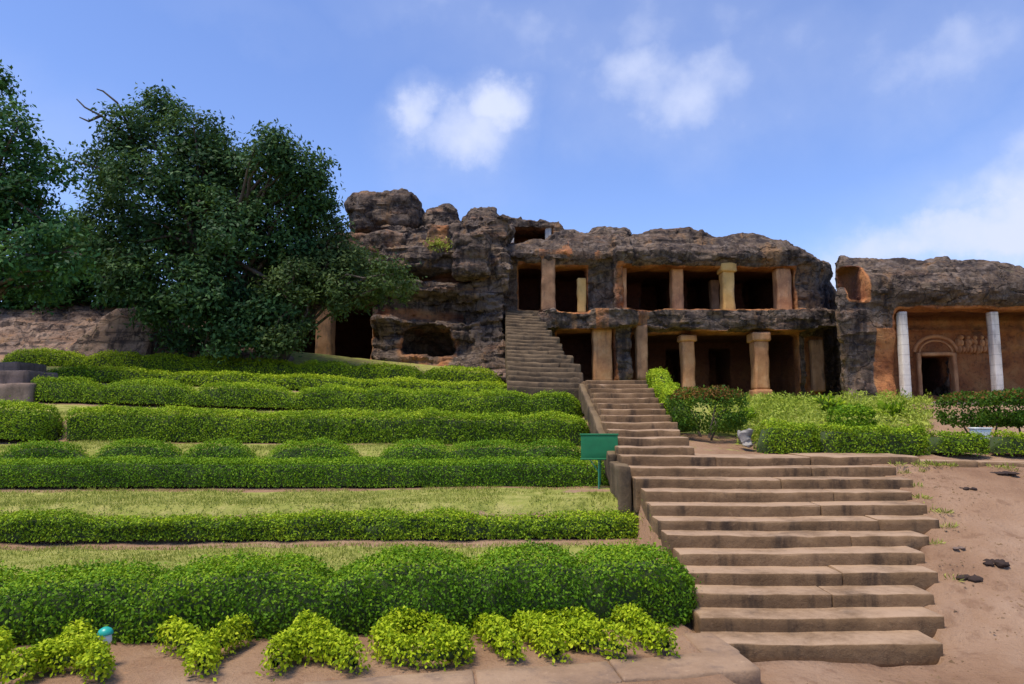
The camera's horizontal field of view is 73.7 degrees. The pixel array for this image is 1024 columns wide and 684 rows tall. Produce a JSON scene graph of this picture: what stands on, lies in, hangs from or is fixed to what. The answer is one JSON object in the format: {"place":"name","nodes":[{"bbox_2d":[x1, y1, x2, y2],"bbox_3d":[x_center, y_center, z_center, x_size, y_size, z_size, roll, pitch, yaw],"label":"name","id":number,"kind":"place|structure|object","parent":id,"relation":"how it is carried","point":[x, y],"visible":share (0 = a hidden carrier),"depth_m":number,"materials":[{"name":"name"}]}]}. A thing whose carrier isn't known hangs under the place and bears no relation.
{"place":"outdoors","nodes":[
{"label":"outdoors","id":0,"kind":"place"},
{"bbox_2d":[0,404,646,583],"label":"grass","id":1,"kind":"structure","parent":0,"point":[64,500],"depth_m":9.39,"materials":[{"name":"green plant"}]},
{"bbox_2d":[0,348,1023,683],"bbox_3d":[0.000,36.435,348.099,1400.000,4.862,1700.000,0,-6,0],"label":"ground","id":2,"kind":"structure","parent":0,"point":[974,642],"depth_m":7.76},
{"bbox_2d":[0,625,15,672],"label":"shrub","id":3,"kind":"object","parent":2,"relation":"on","point":[5,638],"visible":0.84,"depth_m":5.30,"materials":[{"name":"green plant"}]},
{"bbox_2d":[0,362,57,402],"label":"stone steps","id":4,"kind":"structure","parent":2,"relation":"on","point":[16,378],"depth_m":16.29,"materials":[{"name":"grey stone"}]},
{"bbox_2d":[0,395,64,440],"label":"clipped hedge","id":5,"kind":"object","parent":2,"relation":"on","point":[32,423],"visible":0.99,"depth_m":13.12,"materials":[{"name":"green plant"}]},
{"bbox_2d":[0,59,110,306],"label":"broadleaf tree","id":6,"kind":"object","parent":2,"relation":"on","point":[39,229],"visible":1,"depth_m":17.13,"materials":[{"name":"green plant"}]},
{"bbox_2d":[0,617,116,683],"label":"shrub","id":7,"kind":"object","parent":2,"relation":"on","point":[87,649],"visible":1,"depth_m":5.14,"materials":[{"name":"green plant"}]},
{"bbox_2d":[0,204,159,315],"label":"broadleaf tree","id":8,"kind":"object","parent":2,"relation":"on","point":[81,294],"visible":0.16,"depth_m":25.08,"materials":[{"name":"green plant"}]},
{"bbox_2d":[0,302,188,355],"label":"rock slope","id":9,"kind":"structure","parent":2,"relation":"on","point":[65,329],"depth_m":24.02,"materials":[{"name":"brown stone"}]},
{"bbox_2d":[97,626,113,657],"bbox_3d":[-3.220,2.431,5.395,0.116,0.347,0.113,0,-6,0],"label":"garden lamp","id":10,"kind":"object","parent":2,"relation":"on","point":[106,632],"visible":0.6,"depth_m":5.38,"materials":[{"name":"teal plastic"}]},
{"bbox_2d":[68,308,185,359],"bbox_3d":[-12.559,0.006,22.324,2.714,2.169,2.688,0,-6,0],"label":"rock slab","id":11,"kind":"object","parent":2,"relation":"on","point":[103,335],"visible":0.41,"depth_m":21.30,"materials":[{"name":"stone"}]},
{"bbox_2d":[182,328,204,350],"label":"shrub","id":12,"kind":"object","parent":2,"relation":"on","point":[195,344],"visible":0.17,"depth_m":21.87,"materials":[{"name":"green plant"}]},
{"bbox_2d":[53,79,348,364],"bbox_3d":[-9.712,-3.653,21.294,9.223,9.363,5.590,0,-6,0],"label":"broadleaf tree","id":13,"kind":"object","parent":2,"relation":"on","point":[210,232],"visible":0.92,"depth_m":20.29,"materials":[{"name":"green plant"}]},
{"bbox_2d":[150,613,254,680],"bbox_3d":[-2.594,2.423,5.464,0.843,0.316,0.996,0,-6,0],"label":"shrub","id":14,"kind":"object","parent":2,"relation":"on","point":[205,649],"visible":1,"depth_m":5.58,"materials":[{"name":"green plant"}]},
{"bbox_2d":[156,348,293,361],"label":"wall","id":15,"kind":"structure","parent":2,"relation":"on","point":[246,355],"depth_m":21.59,"materials":[{"name":"stone"}]},
{"bbox_2d":[0,346,504,384],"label":"clipped hedge","id":16,"kind":"object","parent":2,"relation":"on","point":[173,363],"visible":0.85,"depth_m":20.22,"materials":[{"name":"green plant"}]},
{"bbox_2d":[239,341,280,354],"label":"shrub","id":17,"kind":"object","parent":2,"relation":"on","point":[256,350],"visible":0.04,"depth_m":22.14,"materials":[{"name":"green plant"}]},
{"bbox_2d":[46,361,506,395],"bbox_3d":[-6.173,1.044,18.342,13.218,1.032,1.108,0,-6,0],"label":"clipped hedge","id":18,"kind":"object","parent":2,"relation":"on","point":[111,373],"visible":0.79,"depth_m":18.08,"materials":[{"name":"green plant"}]},
{"bbox_2d":[0,435,587,465],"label":"clipped hedge","id":19,"kind":"object","parent":2,"relation":"on","point":[54,449],"visible":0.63,"depth_m":11.64,"materials":[{"name":"green plant"}]},
{"bbox_2d":[0,450,609,487],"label":"clipped hedge","id":20,"kind":"object","parent":2,"relation":"on","point":[187,472],"visible":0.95,"depth_m":10.75,"materials":[{"name":"green plant"}]},
{"bbox_2d":[31,373,582,417],"bbox_3d":[-4.836,1.262,16.014,13.106,1.052,1.139,0,-6,0],"label":"clipped hedge","id":21,"kind":"object","parent":2,"relation":"on","point":[166,390],"visible":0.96,"depth_m":15.69,"materials":[{"name":"green plant"}]},
{"bbox_2d":[255,608,371,681],"bbox_3d":[-1.512,2.428,5.557,0.860,0.324,0.953,0,-6,0],"label":"shrub","id":22,"kind":"object","parent":2,"relation":"on","point":[299,638],"visible":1,"depth_m":5.38,"materials":[{"name":"green plant"}]},
{"bbox_2d":[0,502,638,542],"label":"clipped hedge","id":23,"kind":"object","parent":2,"relation":"on","point":[20,526],"visible":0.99,"depth_m":8.71,"materials":[{"name":"green plant"}]},
{"bbox_2d":[63,401,589,445],"bbox_3d":[-3.616,1.624,13.503,10.435,0.887,1.069,0,-6,0],"label":"clipped hedge","id":24,"kind":"object","parent":2,"relation":"on","point":[208,425],"visible":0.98,"depth_m":13.17,"materials":[{"name":"green plant"}]},
{"bbox_2d":[241,204,426,363],"bbox_3d":[-5.448,-1.623,20.681,5.785,5.488,3.290,0,-6,0],"label":"broadleaf tree","id":25,"kind":"object","parent":2,"relation":"on","point":[324,281],"visible":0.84,"depth_m":20.20,"materials":[{"name":"green plant"}]},
{"bbox_2d":[180,215,514,369],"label":"layered rock cave","id":26,"kind":"structure","parent":2,"relation":"on","point":[447,319],"depth_m":24.74,"materials":[{"name":"stone"}]},
{"bbox_2d":[335,229,406,251],"bbox_3d":[-5.237,-3.592,26.279,2.792,1.016,2.651,0,-6,0],"label":"rock block","id":27,"kind":"object","parent":26,"relation":"on","point":[388,238],"visible":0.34,"depth_m":25.09,"materials":[{"name":"stone"}]},
{"bbox_2d":[344,188,424,233],"bbox_3d":[-5.101,-4.981,27.783,3.130,2.214,2.773,0,-6,0],"label":"boulder","id":28,"kind":"object","parent":26,"relation":"on","point":[367,211],"visible":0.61,"depth_m":26.62,"materials":[{"name":"stone"}]},
{"bbox_2d":[424,224,450,252],"bbox_3d":[-2.744,-3.612,25.121,0.970,1.363,0.928,0,-6,0],"label":"rock block","id":29,"kind":"object","parent":26,"relation":"on","point":[442,233],"visible":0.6,"depth_m":24.80,"materials":[{"name":"stone"}]},
{"bbox_2d":[423,237,452,252],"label":"weed tuft","id":30,"kind":"object","parent":26,"relation":"on","point":[434,243],"visible":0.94,"depth_m":24.59,"materials":[{"name":"green plant"}]},
{"bbox_2d":[422,203,460,227],"bbox_3d":[-2.778,-4.710,27.355,1.609,1.720,1.438,0,-6,0],"label":"boulder","id":31,"kind":"object","parent":26,"relation":"on","point":[447,213],"visible":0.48,"depth_m":26.84,"materials":[{"name":"stone"}]},
{"bbox_2d":[451,231,491,281],"bbox_3d":[-1.417,-3.022,24.343,1.511,1.734,1.326,0,-6,0],"label":"rock block","id":32,"kind":"object","parent":26,"relation":"on","point":[471,254],"visible":0.99,"depth_m":23.83,"materials":[{"name":"stone"}]},
{"bbox_2d":[461,206,499,221],"bbox_3d":[-1.224,-4.842,27.659,1.660,1.301,1.566,0,-6,0],"label":"boulder","id":33,"kind":"object","parent":26,"relation":"on","point":[474,213],"visible":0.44,"depth_m":27.12,"materials":[{"name":"stone"}]},
{"bbox_2d":[0,536,702,647],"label":"clipped hedge","id":34,"kind":"object","parent":2,"relation":"on","point":[136,602],"visible":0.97,"depth_m":6.22,"materials":[{"name":"green plant"}]},
{"bbox_2d":[98,640,694,683],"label":"leaf litter","id":35,"kind":"object","parent":2,"relation":"on","point":[368,663],"visible":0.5,"depth_m":5.38,"materials":[{"name":"brown plant"}]},
{"bbox_2d":[367,605,476,671],"bbox_3d":[-0.752,2.440,5.686,0.941,0.324,0.931,0,-6,0],"label":"shrub","id":36,"kind":"object","parent":2,"relation":"on","point":[452,643],"visible":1,"depth_m":5.46,"materials":[{"name":"green plant"}]},
{"bbox_2d":[491,369,505,381],"bbox_3d":[-0.318,1.046,20.785,0.858,0.476,0.774,0,-6,0],"label":"rock block","id":37,"kind":"object","parent":2,"relation":"on","point":[499,372],"visible":0.23,"depth_m":20.46,"materials":[{"name":"brown stone"}]},
{"bbox_2d":[471,612,526,663],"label":"shrub","id":38,"kind":"object","parent":2,"relation":"on","point":[504,635],"visible":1,"depth_m":5.66,"materials":[{"name":"green plant"}]},
{"bbox_2d":[304,633,760,683],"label":"kerb ledge","id":39,"kind":"object","parent":2,"relation":"on","point":[716,655],"visible":0.9,"depth_m":5.24,"materials":[{"name":"stone"}]},
{"bbox_2d":[505,310,582,400],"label":"stone staircase","id":40,"kind":"structure","parent":2,"relation":"on","point":[537,360],"depth_m":18.66,"materials":[{"name":"brown stone"}]},
{"bbox_2d":[510,605,638,664],"bbox_3d":[0.496,2.461,5.851,0.811,0.330,1.156,2,-6,-22],"label":"shrub","id":41,"kind":"object","parent":2,"relation":"on","point":[542,630],"visible":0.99,"depth_m":5.69,"materials":[{"name":"green plant"}]},
{"bbox_2d":[579,384,616,483],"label":"stair side wall","id":42,"kind":"structure","parent":2,"relation":"on","point":[590,413],"depth_m":13.01,"materials":[{"name":"stone"}]},
{"bbox_2d":[580,434,618,488],"bbox_3d":[1.340,1.858,10.538,0.593,0.886,0.273,0,-6,0],"label":"sign board","id":43,"kind":"object","parent":2,"relation":"on","point":[596,446],"visible":0.77,"depth_m":10.46,"materials":[{"name":"green paint"}]},
{"bbox_2d":[609,461,631,514],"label":"stair side wall","id":44,"kind":"structure","parent":2,"relation":"on","point":[620,482],"depth_m":9.17,"materials":[{"name":"stone"}]},
{"bbox_2d":[582,380,694,454],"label":"stone staircase","id":45,"kind":"structure","parent":2,"relation":"on","point":[633,415],"depth_m":12.14,"materials":[{"name":"brown stone"}]},
{"bbox_2d":[609,603,680,657],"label":"shrub","id":46,"kind":"object","parent":2,"relation":"on","point":[661,638],"visible":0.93,"depth_m":5.79,"materials":[{"name":"green plant"}]},
{"bbox_2d":[645,366,694,430],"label":"clipped hedge","id":47,"kind":"object","parent":2,"relation":"on","point":[664,387],"visible":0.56,"depth_m":14.76,"materials":[{"name":"green plant"}]},
{"bbox_2d":[504,227,841,402],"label":"rock cut cave","id":48,"kind":"structure","parent":2,"relation":"on","point":[750,313],"depth_m":25.30,"materials":[{"name":"stone"}]},
{"bbox_2d":[500,214,563,243],"bbox_3d":[0.467,-4.187,30.104,4.009,1.883,4.288,0,-6,0],"label":"rock shelter","id":49,"kind":"object","parent":48,"relation":"on","point":[525,230],"visible":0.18,"depth_m":28.26,"materials":[{"name":"stone"}]},
{"bbox_2d":[589,226,631,235],"bbox_3d":[3.799,-4.078,26.901,1.704,0.958,1.584,0,-6,0],"label":"boulder","id":50,"kind":"object","parent":48,"relation":"on","point":[604,229],"visible":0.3,"depth_m":26.34,"materials":[{"name":"stone"}]},
{"bbox_2d":[665,384,749,439],"bbox_3d":[3.446,1.254,12.135,1.370,1.035,1.224,0,-6,0],"label":"clipped bush","id":51,"kind":"object","parent":2,"relation":"on","point":[677,396],"visible":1,"depth_m":11.79,"materials":[{"name":"green plant"}]},
{"bbox_2d":[717,406,756,424],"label":"leafy plant","id":52,"kind":"object","parent":2,"relation":"on","point":[751,414],"visible":0.28,"depth_m":13.01,"materials":[{"name":"green plant"}]},
{"bbox_2d":[737,428,752,447],"bbox_3d":[3.771,1.544,10.997,0.246,0.311,0.240,0,-6,0],"label":"rock block","id":53,"kind":"object","parent":2,"relation":"on","point":[744,436],"visible":1,"depth_m":10.93,"materials":[{"name":"grey stone"}]},
{"bbox_2d":[616,453,944,666],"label":"stone staircase","id":54,"kind":"structure","parent":2,"relation":"on","point":[805,556],"depth_m":7.50,"materials":[{"name":"beige stone"}]},
{"bbox_2d":[753,417,825,453],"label":"clipped hedge","id":55,"kind":"object","parent":2,"relation":"on","point":[805,438],"visible":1,"depth_m":10.59,"materials":[{"name":"green plant"}]},
{"bbox_2d":[707,386,936,444],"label":"weeds","id":56,"kind":"object","parent":2,"relation":"on","point":[774,403],"visible":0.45,"depth_m":14.78,"materials":[{"name":"green plant"}]},
{"bbox_2d":[634,459,1018,581],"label":"weeds","id":57,"kind":"object","parent":2,"relation":"on","point":[925,496],"visible":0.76,"depth_m":9.00,"materials":[{"name":"green plant"}]},
{"bbox_2d":[811,393,846,412],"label":"leafy plant","id":58,"kind":"object","parent":2,"relation":"on","point":[827,403],"visible":0.63,"depth_m":14.90,"materials":[{"name":"green plant"}]},
{"bbox_2d":[826,402,876,430],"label":"clipped bush","id":59,"kind":"object","parent":2,"relation":"on","point":[854,410],"visible":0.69,"depth_m":11.74,"materials":[{"name":"green plant"}]},
{"bbox_2d":[817,419,933,455],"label":"clipped hedge","id":60,"kind":"object","parent":2,"relation":"on","point":[862,439],"visible":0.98,"depth_m":10.53,"materials":[{"name":"green plant"}]},
{"bbox_2d":[876,400,905,420],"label":"leafy plant","id":61,"kind":"object","parent":2,"relation":"on","point":[889,406],"visible":0.78,"depth_m":14.02,"materials":[{"name":"green plant"}]},
{"bbox_2d":[805,469,1023,683],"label":"gravel","id":62,"kind":"structure","parent":2,"relation":"on","point":[909,682],"depth_m":7.14,"materials":[{"name":"stone"}]},
{"bbox_2d":[835,255,1023,402],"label":"rock cut cave","id":63,"kind":"structure","parent":2,"relation":"on","point":[936,327],"depth_m":20.18,"materials":[{"name":"stone"}]},
{"bbox_2d":[891,401,1018,404],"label":"stone platform","id":64,"kind":"structure","parent":2,"relation":"on","point":[957,403],"depth_m":18.54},
{"bbox_2d":[926,426,990,456],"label":"clipped hedge","id":65,"kind":"object","parent":2,"relation":"on","point":[971,442],"visible":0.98,"depth_m":10.60,"materials":[{"name":"green plant"}]},
{"bbox_2d":[953,546,965,549],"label":"earth clod","id":66,"kind":"object","parent":2,"relation":"on","point":[958,548],"visible":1,"depth_m":7.48,"materials":[{"name":"soil"}]},
{"bbox_2d":[959,487,977,490],"bbox_3d":[5.925,1.909,8.877,0.219,0.050,0.133,0,-6,0],"label":"earth clod","id":67,"kind":"object","parent":2,"relation":"on","point":[968,488],"visible":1,"depth_m":8.84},
{"bbox_2d":[956,574,982,582],"bbox_3d":[4.675,2.410,6.964,0.240,0.077,0.160,-5,-8,39],"label":"earth clod","id":68,"kind":"object","parent":2,"relation":"on","point":[975,578],"visible":0.96,"depth_m":6.94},
{"bbox_2d":[920,459,1023,466],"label":"kerb","id":69,"kind":"structure","parent":2,"relation":"on","point":[971,463],"depth_m":9.75,"materials":[{"name":"stone"}]},
{"bbox_2d":[931,389,1023,432],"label":"clipped bush","id":70,"kind":"object","parent":2,"relation":"on","point":[955,398],"visible":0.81,"depth_m":11.28,"materials":[{"name":"green plant"}]},
{"bbox_2d":[967,427,992,453],"bbox_3d":[7.636,1.629,11.119,0.302,0.478,0.192,0,-6,0],"label":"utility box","id":71,"kind":"object","parent":2,"relation":"on","point":[986,430],"visible":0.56,"depth_m":11.06,"materials":[{"name":"white metal"}]},
{"bbox_2d":[983,559,1010,567],"bbox_3d":[5.090,2.335,7.208,0.259,0.077,0.216,0,-6,0],"label":"earth clod","id":72,"kind":"object","parent":2,"relation":"on","point":[1001,563],"visible":0.98,"depth_m":7.15,"materials":[{"name":"brown soil"}]},
{"bbox_2d":[975,387,1023,431],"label":"clipped bush","id":73,"kind":"object","parent":2,"relation":"on","point":[1012,417],"visible":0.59,"depth_m":11.06,"materials":[{"name":"green plant"}]},
{"bbox_2d":[985,427,1023,456],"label":"clipped hedge","id":74,"kind":"object","parent":2,"relation":"on","point":[1012,442],"visible":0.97,"depth_m":10.64,"materials":[{"name":"green plant"}]},
{"bbox_2d":[990,471,1019,474],"bbox_3d":[6.730,1.803,9.392,0.379,0.054,0.290,0,-6,0],"label":"earth clod","id":75,"kind":"object","parent":2,"relation":"on","point":[1006,473],"visible":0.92,"depth_m":9.29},
{"bbox_2d":[0,0,1023,301],"label":"sky","id":76,"kind":"structure","parent":0,"point":[830,129],"materials":[{"name":"blue"}]}
]}

